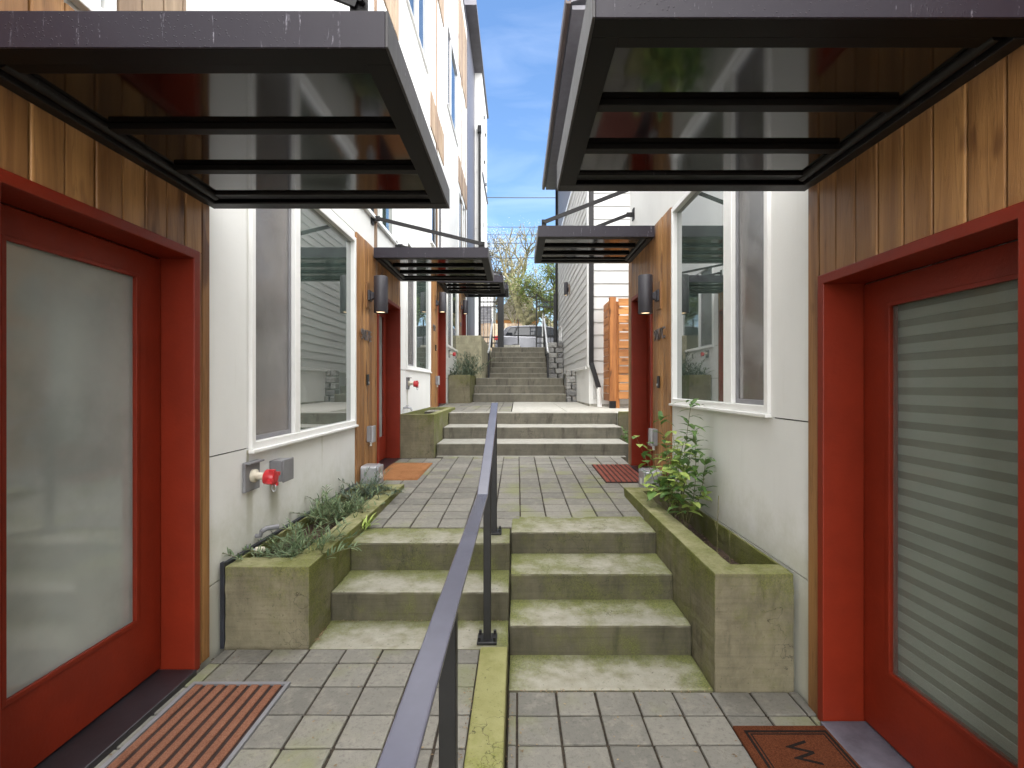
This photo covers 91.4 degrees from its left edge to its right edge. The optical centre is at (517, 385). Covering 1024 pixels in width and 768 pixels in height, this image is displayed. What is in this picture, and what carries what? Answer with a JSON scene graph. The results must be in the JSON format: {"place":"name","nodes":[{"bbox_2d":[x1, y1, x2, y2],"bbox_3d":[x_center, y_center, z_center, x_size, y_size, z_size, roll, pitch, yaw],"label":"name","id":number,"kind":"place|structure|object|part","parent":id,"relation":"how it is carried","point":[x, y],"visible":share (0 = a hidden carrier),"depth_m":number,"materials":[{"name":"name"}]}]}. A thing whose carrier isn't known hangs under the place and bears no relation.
{"place":"outdoors","nodes":[
{"label":"outdoors","id":0,"kind":"place"},
{"bbox_2d":[94,649,478,767],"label":"paving","id":1,"kind":"structure","parent":0,"point":[375,708],"depth_m":2.25,"materials":[{"name":"grey concrete"}]},
{"bbox_2d":[100,681,290,767],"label":"door mat","id":2,"kind":"object","parent":1,"relation":"on","point":[205,724],"depth_m":2.08,"materials":[{"name":"brown plastic"}]},
{"bbox_2d":[424,402,512,413],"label":"paving","id":3,"kind":"structure","parent":0,"point":[476,407],"depth_m":9.93,"materials":[{"name":"grey concrete"}]},
{"bbox_2d":[158,357,816,767],"bbox_3d":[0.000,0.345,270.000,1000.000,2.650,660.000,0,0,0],"label":"ground","id":4,"kind":"structure","parent":0,"point":[509,649],"depth_m":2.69,"materials":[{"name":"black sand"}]},
{"bbox_2d":[0,0,358,767],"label":"townhouse","id":5,"kind":"structure","parent":4,"relation":"on","point":[172,358],"depth_m":2.28,"materials":[{"name":"white paint"}]},
{"bbox_2d":[1,203,159,767],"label":"door","id":6,"kind":"structure","parent":5,"relation":"in","point":[80,311],"depth_m":2.01,"materials":[{"name":"red paint"}]},
{"bbox_2d":[70,0,116,10],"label":"window","id":7,"kind":"structure","parent":5,"relation":"in","point":[84,5],"depth_m":1.92,"materials":[{"name":"white plastic"}]},
{"bbox_2d":[0,0,449,208],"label":"door canopy","id":8,"kind":"object","parent":5,"relation":"attached to","point":[268,109],"visible":1,"depth_m":1.68,"materials":[{"name":"metal"}]},
{"bbox_2d":[242,459,279,492],"bbox_3d":[-1.557,0.554,3.060,0.164,0.188,0.170,0,0,0],"label":"hose valve","id":9,"kind":"object","parent":5,"relation":"attached to","point":[252,475],"visible":1,"depth_m":3.03,"materials":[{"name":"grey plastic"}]},
{"bbox_2d":[244,524,278,553],"bbox_3d":[-1.579,0.956,3.101,0.120,0.146,0.221,0,0,0],"label":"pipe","id":10,"kind":"object","parent":5,"relation":"attached to","point":[267,528],"visible":0.63,"depth_m":3.12,"materials":[{"name":"grey metal"}]},
{"bbox_2d":[269,457,293,482],"bbox_3d":[-1.589,0.565,3.370,0.099,0.150,0.150,0,0,0],"label":"junction box","id":11,"kind":"object","parent":5,"relation":"attached to","point":[284,467],"visible":0.88,"depth_m":3.31,"materials":[{"name":"grey plastic"}]},
{"bbox_2d":[220,483,356,648],"bbox_3d":[-1.617,1.205,3.893,0.022,0.470,2.315,0,0,0],"label":"flashing","id":12,"kind":"object","parent":5,"relation":"attached to","point":[223,564],"visible":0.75,"depth_m":2.74,"materials":[{"name":"black metal"}]},
{"bbox_2d":[248,209,358,453],"bbox_3d":[-1.650,-0.539,4.040,0.100,1.902,2.004,0,0,0],"label":"window","id":13,"kind":"structure","parent":5,"relation":"in","point":[302,262],"depth_m":3.73,"materials":[{"name":"white plastic"}]},
{"bbox_2d":[224,484,403,650],"bbox_3d":[-1.374,1.331,3.895,0.470,0.686,2.318,0,0,0],"label":"planter","id":14,"kind":"object","parent":4,"relation":"on","point":[278,603],"visible":0.38,"depth_m":2.74,"materials":[{"name":"concrete"}]},
{"bbox_2d":[222,517,363,560],"bbox_3d":[-1.385,0.949,3.193,0.801,0.245,0.765,0,0,-14],"label":"plant","id":15,"kind":"object","parent":14,"relation":"on","point":[297,544],"visible":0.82,"depth_m":3.10,"materials":[{"name":"green plant"}]},
{"bbox_2d":[291,484,384,528],"bbox_3d":[-1.424,0.917,3.992,0.679,0.290,0.972,0,0,0],"label":"plant","id":16,"kind":"object","parent":14,"relation":"in","point":[327,508],"visible":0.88,"depth_m":3.88,"materials":[{"name":"green plant"}]},
{"bbox_2d":[361,514,380,529],"bbox_3d":[-1.139,1.014,3.750,0.236,0.101,0.175,0,0,-38],"label":"weed","id":17,"kind":"object","parent":14,"relation":"on","point":[366,525],"visible":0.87,"depth_m":3.73,"materials":[{"name":"green plant"}]},
{"bbox_2d":[335,467,408,503],"bbox_3d":[-1.433,0.915,4.670,0.730,0.294,0.873,0,0,-31],"label":"plant","id":18,"kind":"object","parent":14,"relation":"in","point":[348,495],"visible":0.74,"depth_m":4.61,"materials":[{"name":"green plant"}]},
{"bbox_2d":[354,0,431,483],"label":"townhouse","id":19,"kind":"structure","parent":4,"relation":"on","point":[393,354],"depth_m":6.84,"materials":[{"name":"white paint"}]},
{"bbox_2d":[361,328,371,341],"bbox_3d":[-1.595,-0.536,5.288,0.012,0.116,0.344,0,0,0],"label":"house number","id":20,"kind":"object","parent":19,"relation":"attached to","point":[365,335],"visible":1,"depth_m":5.27,"materials":[{"name":"metal"}]},
{"bbox_2d":[366,374,369,384],"bbox_3d":[-1.601,-0.065,5.360,0.026,0.120,0.044,0,0,0],"label":"doorbell","id":21,"kind":"object","parent":19,"relation":"attached to","point":[367,379],"visible":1,"depth_m":5.34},
{"bbox_2d":[367,425,375,445],"bbox_3d":[-1.584,0.543,5.420,0.072,0.224,0.110,0,0,0],"label":"outlet box","id":22,"kind":"object","parent":19,"relation":"attached to","point":[371,434],"visible":1,"depth_m":5.37,"materials":[{"name":"grey plastic"}]},
{"bbox_2d":[366,275,387,313],"bbox_3d":[-1.512,-0.991,5.420,0.215,0.395,0.160,0,0,0],"label":"wall lamp","id":23,"kind":"object","parent":19,"relation":"attached to","point":[379,295],"visible":1,"depth_m":5.36,"materials":[{"name":"grey metal"}]},
{"bbox_2d":[364,209,397,244],"bbox_3d":[-1.650,-2.959,5.865,0.100,2.142,1.654,0,0,0],"label":"window","id":24,"kind":"structure","parent":19,"relation":"in","point":[389,229],"depth_m":6.35,"materials":[{"name":"white plastic"}]},
{"bbox_2d":[379,314,385,460],"bbox_3d":[-1.807,-0.029,6.332,0.046,2.019,1.003,0,0,0],"label":"door","id":25,"kind":"structure","parent":19,"relation":"in","point":[382,317],"depth_m":6.67,"materials":[{"name":"red paint"}]},
{"bbox_2d":[406,377,418,389],"bbox_3d":[-1.557,-0.034,7.450,0.164,0.188,0.170,0,0,0],"label":"hose valve","id":26,"kind":"object","parent":19,"relation":"attached to","point":[414,383],"visible":1,"depth_m":7.42,"materials":[{"name":"red metal"}]},
{"bbox_2d":[406,0,428,73],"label":"window","id":27,"kind":"structure","parent":19,"relation":"in","point":[418,9],"depth_m":8.68,"materials":[{"name":"white plastic"}]},
{"bbox_2d":[406,239,431,372],"bbox_3d":[-1.650,-1.204,8.370,0.100,1.932,2.064,0,0,0],"label":"window","id":28,"kind":"structure","parent":19,"relation":"in","point":[418,293],"depth_m":8.41,"materials":[{"name":"white plastic"}]},
{"bbox_2d":[371,216,493,280],"bbox_3d":[-0.980,-1.698,6.232,1.318,0.524,1.295,0,0,0],"label":"door canopy","id":29,"kind":"object","parent":19,"relation":"attached to","point":[400,262],"visible":1,"depth_m":5.86,"materials":[{"name":"metal"}]},
{"bbox_2d":[309,528,510,663],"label":"stairs","id":30,"kind":"structure","parent":4,"relation":"on","point":[396,577],"depth_m":3.06,"materials":[{"name":"concrete"}]},
{"bbox_2d":[400,407,454,457],"bbox_3d":[-1.375,0.830,8.031,0.476,0.887,2.346,0,0,0],"label":"planter","id":31,"kind":"object","parent":4,"relation":"on","point":[421,434],"visible":0.69,"depth_m":6.86,"materials":[{"name":"concrete"}]},
{"bbox_2d":[430,0,458,406],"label":"townhouse","id":32,"kind":"structure","parent":4,"relation":"on","point":[444,74],"depth_m":11.23,"materials":[{"name":"white paint"}]},
{"bbox_2d":[430,136,442,246],"bbox_3d":[-1.650,-3.719,10.190,0.100,2.022,1.544,0,0,0],"label":"window","id":33,"kind":"structure","parent":32,"relation":"in","point":[432,211],"depth_m":10.17,"materials":[{"name":"white plastic"}]},
{"bbox_2d":[436,376,439,386],"bbox_3d":[-1.584,-0.087,9.950,0.072,0.224,0.110,0,0,0],"label":"outlet box","id":34,"kind":"object","parent":32,"relation":"attached to","point":[437,380],"visible":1,"depth_m":9.90,"materials":[{"name":"grey plastic"}]},
{"bbox_2d":[435,292,445,312],"bbox_3d":[-1.512,-1.655,9.900,0.215,0.390,0.160,0,0,0],"label":"wall lamp","id":35,"kind":"object","parent":32,"relation":"attached to","point":[441,302],"visible":1,"depth_m":9.83,"materials":[{"name":"grey metal"}]},
{"bbox_2d":[448,350,455,357],"bbox_3d":[-1.557,-0.765,12.000,0.164,0.188,0.170,0,0,0],"label":"hose valve","id":36,"kind":"object","parent":32,"relation":"attached to","point":[450,354],"visible":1,"depth_m":11.96,"materials":[{"name":"red metal"}]},
{"bbox_2d":[447,294,458,351],"bbox_3d":[-1.650,-1.894,12.770,0.100,1.972,2.244,0,0,0],"label":"window","id":37,"kind":"structure","parent":32,"relation":"in","point":[452,299],"depth_m":12.55,"materials":[{"name":"white plastic"}]},
{"bbox_2d":[447,19,458,146],"bbox_3d":[-1.650,-7.539,12.650,0.100,1.982,2.124,0,0,0],"label":"window","id":38,"kind":"structure","parent":32,"relation":"in","point":[452,74],"depth_m":12.75,"materials":[{"name":"white plastic"}]},
{"bbox_2d":[437,271,504,293],"bbox_3d":[-0.960,-2.343,10.675,1.358,0.514,1.250,0,0,0],"label":"door canopy","id":39,"kind":"object","parent":32,"relation":"attached to","point":[496,286],"visible":0.74,"depth_m":10.54,"materials":[{"name":"metal"}]},
{"bbox_2d":[448,375,475,402],"bbox_3d":[-1.365,0.205,12.625,0.516,0.936,1.755,0,0,0],"label":"planter","id":40,"kind":"object","parent":4,"relation":"on","point":[460,388],"visible":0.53,"depth_m":11.75,"materials":[{"name":"concrete"}]},
{"bbox_2d":[448,359,480,376],"bbox_3d":[-1.383,-0.405,12.158,1.312,0.473,1.122,0,0,-21],"label":"plant","id":41,"kind":"object","parent":40,"relation":"on","point":[466,372],"visible":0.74,"depth_m":12.09,"materials":[{"name":"green plant"}]},
{"bbox_2d":[453,352,493,377],"bbox_3d":[-1.211,-0.554,12.945,1.267,0.731,1.086,0,0,20],"label":"plant","id":42,"kind":"object","parent":40,"relation":"in","point":[469,362],"visible":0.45,"depth_m":12.87,"materials":[{"name":"green plant"}]},
{"bbox_2d":[458,0,467,334],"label":"townhouse","id":43,"kind":"structure","parent":4,"relation":"on","point":[462,122],"depth_m":14.90,"materials":[{"name":"white paint"}]},
{"bbox_2d":[458,190,464,246],"bbox_3d":[-1.650,-4.419,14.715,0.100,2.122,1.594,0,0,0],"label":"window","id":44,"kind":"structure","parent":43,"relation":"in","point":[459,195],"depth_m":14.65,"materials":[{"name":"white plastic"}]},
{"bbox_2d":[460,300,467,313],"bbox_3d":[-1.512,-2.255,14.300,0.215,0.390,0.160,0,0,0],"label":"wall lamp","id":45,"kind":"object","parent":43,"relation":"attached to","point":[464,307],"visible":1,"depth_m":14.23,"materials":[{"name":"grey metal"}]},
{"bbox_2d":[464,282,508,296],"bbox_3d":[-0.950,-3.043,15.050,1.378,0.514,1.300,0,0,0],"label":"door canopy","id":46,"kind":"object","parent":43,"relation":"attached to","point":[506,294],"visible":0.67,"depth_m":15.41,"materials":[{"name":"metal"}]},
{"bbox_2d":[456,335,490,377],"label":"retaining wall","id":47,"kind":"structure","parent":4,"relation":"on","point":[473,344],"depth_m":13.55,"materials":[{"name":"beige concrete"}]},
{"bbox_2d":[464,0,488,334],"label":"apartment building","id":48,"kind":"structure","parent":4,"relation":"on","point":[477,118],"depth_m":18.95,"materials":[{"name":"white painted panel siding"},{"name":"gray panel siding"}]},
{"bbox_2d":[464,647,507,767],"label":"curb","id":49,"kind":"structure","parent":4,"relation":"on","point":[486,745],"depth_m":2.17,"materials":[{"name":"concrete"}]},
{"bbox_2d":[376,403,501,767],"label":"handrail","id":50,"kind":"object","parent":49,"relation":"on","point":[436,663],"visible":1,"depth_m":1.20,"materials":[{"name":"metal"}]},
{"bbox_2d":[490,347,546,377],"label":"stairs","id":51,"kind":"structure","parent":4,"relation":"on","point":[518,362],"depth_m":16.10,"materials":[{"name":"grey concrete"}]},
{"bbox_2d":[480,297,503,346],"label":"iron gate","id":52,"kind":"structure","parent":51,"relation":"on","point":[500,337],"depth_m":17.55,"materials":[{"name":"black metal"}]},
{"bbox_2d":[542,314,542,346],"bbox_3d":[0.930,-1.980,17.915,0.100,1.340,0.030,0,0,0],"label":"marker post","id":53,"kind":"object","parent":51,"relation":"on","point":[542,329],"visible":0.23,"depth_m":17.90,"materials":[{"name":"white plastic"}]},
{"bbox_2d":[536,294,555,346],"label":"iron gate","id":54,"kind":"structure","parent":51,"relation":"on","point":[554,316],"depth_m":17.56,"materials":[{"name":"black metal"}]},
{"bbox_2d":[473,378,565,407],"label":"stairs","id":55,"kind":"structure","parent":4,"relation":"on","point":[519,389],"depth_m":12.80,"materials":[{"name":"grey concrete"}]},
{"bbox_2d":[487,318,493,377],"bbox_3d":[-0.865,-1.294,16.447,0.090,2.168,2.508,0,0,0],"label":"handrail","id":56,"kind":"object","parent":55,"relation":"on","point":[491,337],"visible":0.94,"depth_m":15.97,"materials":[{"name":"grey metal"}]},
{"bbox_2d":[543,318,548,377],"bbox_3d":[0.945,-1.294,16.447,0.070,2.168,2.508,0,0,0],"label":"handrail","id":57,"kind":"object","parent":55,"relation":"on","point":[545,334],"visible":0.93,"depth_m":15.73,"materials":[{"name":"grey metal"}]},
{"bbox_2d":[436,412,628,462],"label":"stairs","id":58,"kind":"structure","parent":4,"relation":"on","point":[559,434],"depth_m":7.64,"materials":[{"name":"grey concrete"}]},
{"bbox_2d":[545,342,562,377],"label":"block wall","id":59,"kind":"structure","parent":4,"relation":"on","point":[554,360],"depth_m":15.69,"materials":[{"name":"grey stone"}]},
{"bbox_2d":[565,370,576,401],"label":"block wall","id":60,"kind":"structure","parent":4,"relation":"on","point":[571,396],"depth_m":12.51,"materials":[{"name":"grey stone"}]},
{"bbox_2d":[542,0,629,406],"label":"house","id":61,"kind":"structure","parent":4,"relation":"on","point":[593,287],"depth_m":10.74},
{"bbox_2d":[559,326,561,342],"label":"window","id":62,"kind":"structure","parent":61,"relation":"in","point":[560,327],"depth_m":16.76,"materials":[{"name":"white plastic"}]},
{"bbox_2d":[564,282,568,295],"bbox_3d":[1.377,-2.700,13.900,0.145,0.360,0.160,0,0,0],"label":"wall lamp","id":63,"kind":"object","parent":61,"relation":"attached to","point":[566,289],"visible":1,"depth_m":13.86,"materials":[{"name":"grey metal"}]},
{"bbox_2d":[508,516,713,692],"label":"stairs","id":64,"kind":"structure","parent":4,"relation":"on","point":[593,606],"depth_m":3.05,"materials":[{"name":"concrete"}]},
{"bbox_2d":[618,411,628,441],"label":"retaining wall","id":65,"kind":"structure","parent":4,"relation":"on","point":[623,418],"depth_m":8.20,"materials":[{"name":"concrete"}]},
{"bbox_2d":[620,425,628,443],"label":"plant","id":66,"kind":"object","parent":4,"relation":"on","point":[625,436],"visible":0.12,"depth_m":7.58,"materials":[{"name":"green plant"}]},
{"bbox_2d":[629,191,671,488],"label":"townhouse","id":67,"kind":"structure","parent":4,"relation":"on","point":[649,359],"depth_m":5.31,"materials":[{"name":"brown wood"}]},
{"bbox_2d":[534,191,654,262],"bbox_3d":[0.832,-1.868,5.707,1.234,0.664,1.145,0,0,0],"label":"door canopy","id":68,"kind":"object","parent":67,"relation":"attached to","point":[601,243],"visible":0.98,"depth_m":5.47,"materials":[{"name":"metal"}]},
{"bbox_2d":[647,314,649,465],"bbox_3d":[1.617,-0.032,5.742,0.046,2.014,0.843,0,0,0],"label":"door","id":69,"kind":"structure","parent":67,"relation":"in","point":[648,316],"depth_m":6.08,"materials":[{"name":"red paint"}]},
{"bbox_2d":[638,274,660,314],"bbox_3d":[1.324,-0.917,5.020,0.212,0.385,0.160,0,0,0],"label":"wall lamp","id":70,"kind":"object","parent":67,"relation":"attached to","point":[647,295],"visible":1,"depth_m":4.96,"materials":[{"name":"grey metal"}]},
{"bbox_2d":[648,428,657,449],"bbox_3d":[1.394,0.548,5.120,0.072,0.224,0.110,0,0,0],"label":"outlet box","id":71,"kind":"object","parent":67,"relation":"attached to","point":[652,436],"visible":0.99,"depth_m":5.07,"materials":[{"name":"grey plastic"}]},
{"bbox_2d":[656,376,659,387],"bbox_3d":[1.411,-0.040,5.000,0.026,0.120,0.044,0,0,0],"label":"doorbell","id":72,"kind":"object","parent":67,"relation":"attached to","point":[658,382],"visible":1,"depth_m":4.98,"materials":[{"name":"black plastic"}]},
{"bbox_2d":[653,326,664,340],"bbox_3d":[1.405,-0.513,4.936,0.012,0.116,0.376,0,0,0],"label":"house number","id":73,"kind":"object","parent":67,"relation":"attached to","point":[657,334],"visible":1,"depth_m":4.96,"materials":[{"name":"metal"}]},
{"bbox_2d":[624,487,793,692],"bbox_3d":[1.221,1.342,3.659,0.415,0.763,2.191,0,0,0],"label":"planter","id":74,"kind":"object","parent":4,"relation":"on","point":[738,612],"visible":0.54,"depth_m":2.57,"materials":[{"name":"concrete"}]},
{"bbox_2d":[632,398,716,528],"bbox_3d":[1.242,0.618,3.911,0.510,1.049,1.148,0,0,0],"label":"shrub","id":75,"kind":"object","parent":74,"relation":"in","point":[682,477],"visible":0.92,"depth_m":3.76,"materials":[{"name":"green plant"}]},
{"bbox_2d":[715,496,729,554],"bbox_3d":[1.335,0.935,3.250,0.016,0.410,0.224,0,0,0],"label":"twig","id":76,"kind":"object","parent":74,"relation":"in","point":[717,530],"visible":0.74,"depth_m":3.32,"materials":[{"name":"brown wood"}]},
{"bbox_2d":[669,44,1023,767],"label":"townhouse","id":77,"kind":"structure","parent":4,"relation":"on","point":[847,354],"depth_m":2.14,"materials":[{"name":"white paint"}]},
{"bbox_2d":[669,191,770,417],"bbox_3d":[1.460,-0.729,3.742,0.100,1.822,1.809,0,0,0],"label":"window","id":78,"kind":"structure","parent":77,"relation":"in","point":[721,240],"depth_m":3.58,"materials":[{"name":"white plastic"}]},
{"bbox_2d":[557,0,1023,190],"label":"door canopy","id":79,"kind":"object","parent":77,"relation":"attached to","point":[734,95],"visible":1,"depth_m":1.62,"materials":[{"name":"metal"}]},
{"bbox_2d":[864,240,1017,767],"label":"door","id":80,"kind":"structure","parent":77,"relation":"in","point":[941,339],"depth_m":1.92,"materials":[{"name":"red paint"}]},
{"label":"grass","id":81,"kind":"object","parent":4,"relation":"on","visible":0},
{"bbox_2d":[481,273,498,348],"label":"house","id":82,"kind":"structure","parent":81,"relation":"on","point":[484,314],"depth_m":30.99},
{"bbox_2d":[481,323,521,350],"bbox_3d":[-3.365,-2.440,29.035,7.270,2.420,0.070,0,0,0],"label":"fence","id":83,"kind":"object","parent":81,"relation":"on","point":[483,329],"visible":0.09,"depth_m":29.00,"materials":[{"name":"beige wood"}]},
{"bbox_2d":[487,226,547,305],"bbox_3d":[-1.855,-6.194,33.911,8.062,10.013,9.491,0,0,38],"label":"tree","id":84,"kind":"object","parent":81,"relation":"on","point":[495,251],"visible":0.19,"depth_m":32.65,"materials":[{"name":"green plant"}]},
{"bbox_2d":[496,298,538,325],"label":"house","id":85,"kind":"structure","parent":81,"relation":"on","point":[506,319],"depth_m":35.50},
{"bbox_2d":[487,220,553,325],"bbox_3d":[2.620,-5.579,31.518,8.074,8.945,10.693,0,0,-44],"label":"tree","id":86,"kind":"object","parent":81,"relation":"on","point":[524,318],"visible":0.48,"depth_m":31.33,"materials":[{"name":"green plant"}]},
{"bbox_2d":[495,274,553,326],"bbox_3d":[1.398,-4.851,35.514,7.703,7.374,6.228,0,0,-43],"label":"tree","id":87,"kind":"object","parent":81,"relation":"on","point":[545,315],"visible":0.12,"depth_m":34.79,"materials":[{"name":"green plant"}]},
{"bbox_2d":[496,263,554,326],"bbox_3d":[2.504,-4.670,28.140,5.648,7.072,8.623,0,0,-33],"label":"tree","id":88,"kind":"object","parent":81,"relation":"on","point":[526,286],"visible":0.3,"depth_m":29.53,"materials":[{"name":"green plant"}]},
{"bbox_2d":[367,457,643,530],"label":"paving","id":89,"kind":"structure","parent":0,"point":[431,514],"depth_m":4.87,"materials":[{"name":"grey concrete"}]},
{"bbox_2d":[360,463,382,483],"bbox_3d":[-1.516,0.929,5.230,0.188,0.205,0.220,0,0,0],"label":"utility box","id":90,"kind":"object","parent":89,"relation":"on","point":[375,468],"visible":0.73,"depth_m":5.12,"materials":[{"name":"white plastic"}]},
{"bbox_2d":[383,463,431,479],"bbox_3d":[-1.335,1.003,5.910,0.500,0.046,0.980,0,0,0],"label":"door mat","id":91,"kind":"object","parent":89,"relation":"on","point":[406,471],"depth_m":5.83,"materials":[{"name":"orange fabric"}]},
{"bbox_2d":[592,464,638,482],"bbox_3d":[1.175,1.007,5.790,0.470,0.042,1.020,0,0,0],"label":"door mat","id":92,"kind":"object","parent":89,"relation":"on","point":[617,473],"depth_m":5.74,"materials":[{"name":"red fabric"}]},
{"bbox_2d":[639,468,661,487],"bbox_3d":[1.326,0.935,4.980,0.188,0.205,0.220,0,0,0],"label":"utility box","id":93,"kind":"object","parent":89,"relation":"on","point":[642,475],"visible":0.57,"depth_m":4.88,"materials":[{"name":"white plastic"}]},
{"bbox_2d":[504,345,519,346],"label":"concrete block","id":94,"kind":"structure","parent":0,"point":[511,345],"depth_m":17.70,"materials":[{"name":"grey concrete"}]},
{"bbox_2d":[491,257,533,257],"bbox_3d":[0.000,-7.191,25.998,64.002,1.093,0.040,0,0,0],"label":"power line","id":95,"kind":"object","parent":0,"point":[512,257],"visible":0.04,"depth_m":25.99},
{"bbox_2d":[487,197,554,197],"bbox_3d":[0.000,-10.324,25.998,64.002,1.093,0.040,0,0,0],"label":"power line","id":96,"kind":"object","parent":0,"point":[520,197],"visible":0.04,"depth_m":25.98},
{"bbox_2d":[477,0,568,325],"label":"sky","id":97,"kind":"structure","parent":0,"point":[520,39],"materials":[{"name":"blue"}]},
{"bbox_2d":[495,325,552,346],"bbox_3d":[1.292,-1.895,22.269,4.553,1.490,1.782,0,0,0],"label":"parked car","id":98,"kind":"object","parent":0,"point":[527,335],"visible":0.1,"depth_m":21.57,"materials":[{"name":"paint"}]},
{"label":"side window","id":99,"kind":"part","parent":98,"relation":"part of","materials":[{"name":"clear glass"}]},
{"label":"side window","id":100,"kind":"part","parent":98,"relation":"part of","materials":[{"name":"grey glass"}]},
{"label":"side window","id":101,"kind":"part","parent":98,"relation":"part of","materials":[{"name":"grey glass"}]},
{"bbox_2d":[512,402,628,424],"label":"concrete path","id":102,"kind":"structure","parent":0,"point":[548,407],"depth_m":9.86,"materials":[{"name":"grey concrete"}]},
{"bbox_2d":[604,297,628,407],"bbox_3d":[2.587,-0.635,9.920,1.625,2.150,0.680,0,0,0],"label":"fence","id":103,"kind":"object","parent":102,"relation":"on","point":[613,337],"visible":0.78,"depth_m":9.60,"materials":[{"name":"brown wood"}]},
{"bbox_2d":[508,692,819,767],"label":"paving","id":104,"kind":"structure","parent":0,"point":[707,722],"depth_m":2.31,"materials":[{"name":"grey concrete"}]},
{"bbox_2d":[109,470,744,767],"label":"leaf litter","id":105,"kind":"object","parent":104,"relation":"on","point":[512,701],"visible":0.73,"depth_m":2.36,"materials":[{"name":"brown plant"}]},
{"bbox_2d":[733,726,861,767],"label":"door mat","id":106,"kind":"object","parent":104,"relation":"on","point":[793,746],"depth_m":2.14,"materials":[{"name":"brown fabric"}]}
]}

